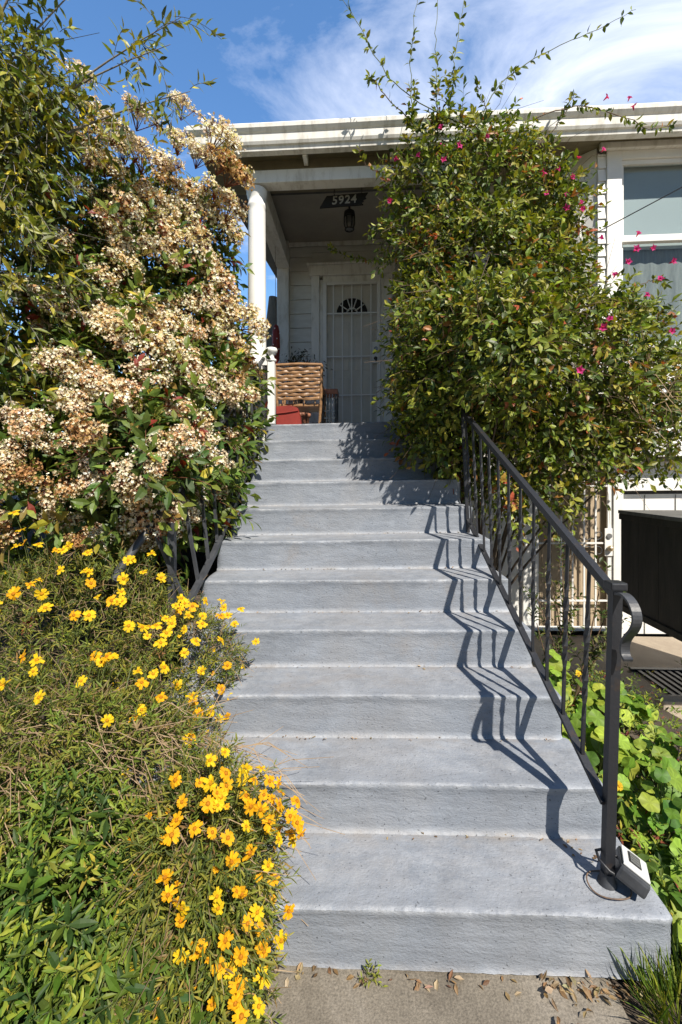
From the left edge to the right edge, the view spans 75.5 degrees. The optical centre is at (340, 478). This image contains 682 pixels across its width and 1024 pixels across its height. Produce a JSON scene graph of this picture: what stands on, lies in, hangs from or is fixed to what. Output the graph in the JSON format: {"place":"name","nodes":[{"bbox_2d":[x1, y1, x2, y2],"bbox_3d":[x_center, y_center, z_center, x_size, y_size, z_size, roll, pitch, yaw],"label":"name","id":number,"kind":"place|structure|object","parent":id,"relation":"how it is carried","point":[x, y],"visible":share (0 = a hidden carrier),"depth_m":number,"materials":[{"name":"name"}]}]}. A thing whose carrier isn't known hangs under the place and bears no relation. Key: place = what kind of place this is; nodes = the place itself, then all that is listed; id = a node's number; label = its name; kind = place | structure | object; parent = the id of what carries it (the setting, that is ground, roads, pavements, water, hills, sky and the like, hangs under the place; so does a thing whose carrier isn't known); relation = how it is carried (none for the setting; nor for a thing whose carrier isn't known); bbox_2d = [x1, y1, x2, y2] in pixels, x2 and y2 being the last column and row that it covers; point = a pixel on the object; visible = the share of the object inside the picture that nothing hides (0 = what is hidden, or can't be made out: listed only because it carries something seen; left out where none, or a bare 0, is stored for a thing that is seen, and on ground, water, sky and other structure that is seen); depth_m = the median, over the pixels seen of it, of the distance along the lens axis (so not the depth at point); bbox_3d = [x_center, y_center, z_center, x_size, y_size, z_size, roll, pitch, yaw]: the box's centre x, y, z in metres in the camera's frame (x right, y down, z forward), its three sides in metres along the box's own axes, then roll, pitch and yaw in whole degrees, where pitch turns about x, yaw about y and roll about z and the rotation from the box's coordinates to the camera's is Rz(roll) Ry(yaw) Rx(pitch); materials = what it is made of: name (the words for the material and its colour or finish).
{"place":"outdoors","nodes":[
{"label":"outdoors","id":0,"kind":"place"},
{"bbox_2d":[0,489,238,943],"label":"garden bank","id":1,"kind":"structure","parent":0,"point":[201,561],"depth_m":2.56,"materials":[{"name":"plant"}]},
{"bbox_2d":[0,0,226,510],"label":"olive leaved tree","id":2,"kind":"object","parent":1,"relation":"on","point":[19,154],"visible":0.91,"depth_m":2.34,"materials":[{"name":"green plant"}]},
{"bbox_2d":[0,510,259,999],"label":"daisy bush","id":3,"kind":"object","parent":1,"relation":"on","point":[101,668],"visible":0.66,"depth_m":1.75,"materials":[{"name":"yellow plant"}]},
{"bbox_2d":[0,55,279,646],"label":"flowering shrub","id":4,"kind":"object","parent":1,"relation":"on","point":[134,463],"visible":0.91,"depth_m":2.54,"materials":[{"name":"beige plant"}]},
{"bbox_2d":[0,659,344,993],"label":"dry stem mat","id":5,"kind":"object","parent":1,"relation":"on","point":[139,731],"visible":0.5,"depth_m":1.35,"materials":[{"name":"plant"}]},
{"bbox_2d":[210,296,276,446],"bbox_3d":[-1.702,-0.631,7.074,2.114,4.307,1.668,0,0,3],"label":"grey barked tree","id":6,"kind":"object","parent":1,"relation":"on","point":[271,318],"visible":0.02,"depth_m":6.70,"materials":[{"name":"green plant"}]},
{"bbox_2d":[279,346,332,423],"bbox_3d":[-0.558,-1.081,5.570,0.739,1.152,0.588,0,0,-26],"label":"potted plant","id":7,"kind":"object","parent":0,"point":[305,417],"visible":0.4,"depth_m":5.53,"materials":[{"name":"green plant"}]},
{"bbox_2d":[6,944,630,1023],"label":"path","id":8,"kind":"structure","parent":0,"point":[323,996],"depth_m":1.20,"materials":[{"name":"concrete"}]},
{"bbox_2d":[358,958,387,987],"bbox_3d":[0.085,1.405,1.246,0.085,0.048,0.066,0,0,-14],"label":"weed","id":9,"kind":"object","parent":8,"relation":"on","point":[376,975],"visible":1,"depth_m":1.25,"materials":[{"name":"green plant"}]},
{"bbox_2d":[0,0,681,478],"label":"sky","id":10,"kind":"structure","parent":0,"point":[278,60],"materials":[{"name":"blue"}]},
{"bbox_2d":[33,480,670,636],"bbox_3d":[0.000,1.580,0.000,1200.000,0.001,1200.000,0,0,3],"label":"ground","id":11,"kind":"structure","parent":0,"point":[594,633],"depth_m":4.45,"materials":[{"name":"beige concrete"}]},
{"bbox_2d":[0,749,231,1023],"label":"green shrub","id":12,"kind":"object","parent":11,"relation":"on","point":[68,997],"visible":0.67,"depth_m":1.06,"materials":[{"name":"green plant"}]},
{"bbox_2d":[87,732,305,1023],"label":"daisy bush","id":13,"kind":"object","parent":11,"relation":"on","point":[238,934],"visible":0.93,"depth_m":1.09,"materials":[{"name":"yellow plant"}]},
{"bbox_2d":[71,421,672,980],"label":"concrete staircase","id":14,"kind":"structure","parent":11,"relation":"on","point":[349,527],"depth_m":1.79,"materials":[{"name":"grey concrete"}]},
{"bbox_2d":[108,357,265,674],"bbox_3d":[-0.749,0.012,2.942,0.248,2.216,2.102,0,0,8],"label":"stair railing","id":15,"kind":"object","parent":14,"relation":"on","point":[171,562],"visible":0.47,"depth_m":2.30,"materials":[{"name":"black metal"}]},
{"bbox_2d":[249,347,276,423],"bbox_3d":[-0.780,-0.861,4.111,0.376,0.712,0.110,0,0,3],"label":"porch railing","id":16,"kind":"object","parent":14,"relation":"on","point":[269,365],"visible":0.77,"depth_m":4.07,"materials":[{"name":"white paint"}]},
{"bbox_2d":[222,532,661,1023],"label":"fallen leaves","id":17,"kind":"object","parent":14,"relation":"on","point":[568,985],"visible":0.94,"depth_m":1.22,"materials":[{"name":"brown plant"}]},
{"bbox_2d":[460,408,642,890],"bbox_3d":[0.817,0.389,2.051,0.078,1.693,1.641,0,0,0],"label":"stair railing","id":18,"kind":"object","parent":14,"relation":"on","point":[618,644],"visible":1,"depth_m":1.55,"materials":[{"name":"metal"}]},
{"bbox_2d":[586,870,631,899],"bbox_3d":[0.805,1.222,1.325,0.124,0.010,0.104,0,0,3],"label":"wire loop","id":19,"kind":"object","parent":14,"relation":"on","point":[590,871],"visible":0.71,"depth_m":1.30,"materials":[{"name":"grey metal"}]},
{"bbox_2d":[595,844,650,898],"bbox_3d":[0.856,1.183,1.342,0.142,0.096,0.129,0,0,35],"label":"key lock box","id":20,"kind":"object","parent":14,"relation":"on","point":[631,871],"visible":0.92,"depth_m":1.29,"materials":[{"name":"grey paint"}]},
{"bbox_2d":[628,851,641,870],"bbox_3d":[0.891,1.159,1.337,0.031,0.029,0.064,0,0,29],"label":"dial window","id":21,"kind":"structure","parent":20,"relation":"in","point":[628,851],"depth_m":1.32,"materials":[{"name":"black plastic"}]},
{"bbox_2d":[186,101,681,635],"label":"house","id":22,"kind":"structure","parent":11,"relation":"on","point":[330,305],"depth_m":4.17,"materials":[{"name":"wood"}]},
{"bbox_2d":[272,257,279,363],"bbox_3d":[-0.774,-2.060,5.242,0.107,1.400,0.106,0,0,3],"label":"hanging ornament","id":23,"kind":"object","parent":22,"relation":"hanging from","point":[275,337],"visible":0.78,"depth_m":5.21,"materials":[{"name":"red fabric"}]},
{"bbox_2d":[276,405,301,424],"bbox_3d":[-0.536,-0.632,4.598,0.265,0.245,0.105,0,0,3],"label":"cushion","id":24,"kind":"object","parent":22,"relation":"on","point":[289,414],"visible":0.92,"depth_m":4.56,"materials":[{"name":"red fabric"}]},
{"bbox_2d":[276,362,325,423],"bbox_3d":[-0.429,-0.850,4.798,0.516,0.693,0.528,0,0,3],"label":"wicker chair","id":25,"kind":"object","parent":22,"relation":"on","point":[305,408],"visible":0.98,"depth_m":4.56,"materials":[{"name":"brown wicker"}]},
{"bbox_2d":[322,389,338,423],"bbox_3d":[-0.126,-0.757,5.087,0.190,0.505,0.250,0,0,3],"label":"side table","id":26,"kind":"object","parent":22,"relation":"on","point":[332,393],"visible":0.52,"depth_m":4.97,"materials":[{"name":"wood"}]},
{"bbox_2d":[320,187,367,208],"bbox_3d":[0.028,-2.779,4.339,0.477,0.221,0.025,0,0,3],"label":"house number sign","id":27,"kind":"object","parent":22,"relation":"hanging from","point":[344,200],"visible":0.98,"depth_m":4.33,"materials":[{"name":"metal"}]},
{"bbox_2d":[344,206,354,232],"bbox_3d":[0.096,-2.994,5.001,0.132,0.352,0.132,0,0,3],"label":"porch lantern","id":28,"kind":"object","parent":22,"relation":"hanging from","point":[349,218],"visible":0.83,"depth_m":4.96,"materials":[{"name":"black metal"}]},
{"bbox_2d":[327,284,376,422],"bbox_3d":[0.145,-1.550,5.887,0.755,2.102,0.066,0,0,3],"label":"front door","id":29,"kind":"structure","parent":22,"relation":"in","point":[356,289],"depth_m":5.87,"materials":[{"name":"paint"}]},
{"bbox_2d":[323,281,380,422],"bbox_3d":[0.140,-1.561,5.792,0.758,2.074,0.070,0,0,3],"label":"security door","id":30,"kind":"structure","parent":22,"relation":"in","point":[376,357],"depth_m":5.80,"materials":[{"name":"white paint"}]},
{"bbox_2d":[529,175,580,317],"bbox_3d":[2.099,-2.072,4.318,0.463,1.625,0.105,0,0,41],"label":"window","id":31,"kind":"structure","parent":22,"relation":"in","point":[569,175],"depth_m":4.16,"materials":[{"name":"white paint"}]},
{"bbox_2d":[539,444,605,625],"bbox_3d":[2.204,0.502,4.248,0.713,1.916,0.025,0,0,3],"label":"plank door","id":32,"kind":"structure","parent":22,"relation":"in","point":[601,509],"depth_m":4.23,"materials":[{"name":"beige wood"}]},
{"bbox_2d":[590,187,681,235],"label":"cable","id":33,"kind":"object","parent":22,"relation":"attached to","point":[638,210],"visible":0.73,"depth_m":3.65,"materials":[{"name":"grey paint"}]},
{"bbox_2d":[603,148,681,350],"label":"window","id":34,"kind":"structure","parent":22,"relation":"in","point":[637,179],"depth_m":4.10,"materials":[{"name":"white paint"}]},
{"bbox_2d":[623,494,681,633],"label":"garage door","id":35,"kind":"structure","parent":22,"relation":"in","point":[630,501],"depth_m":4.21,"materials":[{"name":"white paint"}]},
{"bbox_2d":[327,0,681,584],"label":"flowering vine","id":36,"kind":"object","parent":11,"relation":"on","point":[500,377],"visible":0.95,"depth_m":3.06,"materials":[{"name":"green plant"}]},
{"bbox_2d":[655,695,681,712],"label":"kerb strip","id":37,"kind":"object","parent":11,"relation":"on","point":[666,702],"visible":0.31,"depth_m":2.82,"materials":[{"name":"concrete"}]},
{"bbox_2d":[532,635,681,718],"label":"driveway","id":38,"kind":"structure","parent":0,"point":[664,652],"depth_m":3.67,"materials":[{"name":"concrete"}]},
{"bbox_2d":[618,510,681,641],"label":"wooden box","id":39,"kind":"object","parent":38,"relation":"on","point":[651,558],"visible":0.87,"depth_m":2.85,"materials":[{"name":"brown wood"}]},
{"bbox_2d":[629,667,681,695],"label":"drain grate","id":40,"kind":"object","parent":38,"relation":"on","point":[656,670],"visible":0.79,"depth_m":3.29,"materials":[{"name":"metal"}]},
{"bbox_2d":[579,707,681,1023],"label":"soil","id":41,"kind":"structure","parent":0,"point":[631,1012],"depth_m":1.24,"materials":[{"name":"brown soil"}]},
{"bbox_2d":[541,649,597,717],"bbox_3d":[1.192,1.182,2.402,0.397,0.478,0.448,0,0,3],"label":"round leaved plant","id":42,"kind":"object","parent":41,"relation":"on","point":[555,665],"visible":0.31,"depth_m":2.38,"materials":[{"name":"green plant"}]},
{"bbox_2d":[523,532,630,706],"bbox_3d":[1.385,0.899,2.563,0.644,1.147,0.286,0,0,3],"label":"shrub","id":43,"kind":"object","parent":41,"relation":"on","point":[597,651],"visible":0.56,"depth_m":2.57,"materials":[{"name":"green plant"}]},
{"bbox_2d":[562,703,648,788],"bbox_3d":[1.144,1.220,1.967,0.361,0.402,0.459,0,0,3],"label":"round leaved plant","id":44,"kind":"object","parent":41,"relation":"on","point":[594,744],"visible":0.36,"depth_m":1.92,"materials":[{"name":"green plant"}]},
{"bbox_2d":[570,680,658,733],"bbox_3d":[1.532,1.272,2.491,0.442,0.300,0.428,0,0,3],"label":"round leaved plant","id":45,"kind":"object","parent":41,"relation":"on","point":[640,708],"visible":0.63,"depth_m":2.39,"materials":[{"name":"green plant"}]},
{"bbox_2d":[566,661,681,924],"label":"ground cover","id":46,"kind":"object","parent":41,"relation":"on","point":[655,836],"visible":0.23,"depth_m":1.78,"materials":[{"name":"green plant"}]},
{"bbox_2d":[599,756,681,860],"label":"round leaved plant","id":47,"kind":"object","parent":41,"relation":"on","point":[669,806],"visible":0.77,"depth_m":1.64,"materials":[{"name":"green plant"}]},
{"bbox_2d":[607,880,681,1023],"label":"grass tuft","id":48,"kind":"object","parent":41,"relation":"on","point":[673,982],"visible":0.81,"depth_m":1.20,"materials":[{"name":"green plant"}]},
{"bbox_2d":[620,724,681,797],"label":"round leaved plant","id":49,"kind":"object","parent":41,"relation":"on","point":[642,743],"visible":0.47,"depth_m":2.02,"materials":[{"name":"green plant"}]},
{"bbox_2d":[629,846,681,950],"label":"round leaved plant","id":50,"kind":"object","parent":41,"relation":"on","point":[657,886],"visible":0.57,"depth_m":1.43,"materials":[{"name":"green plant"}]}
]}

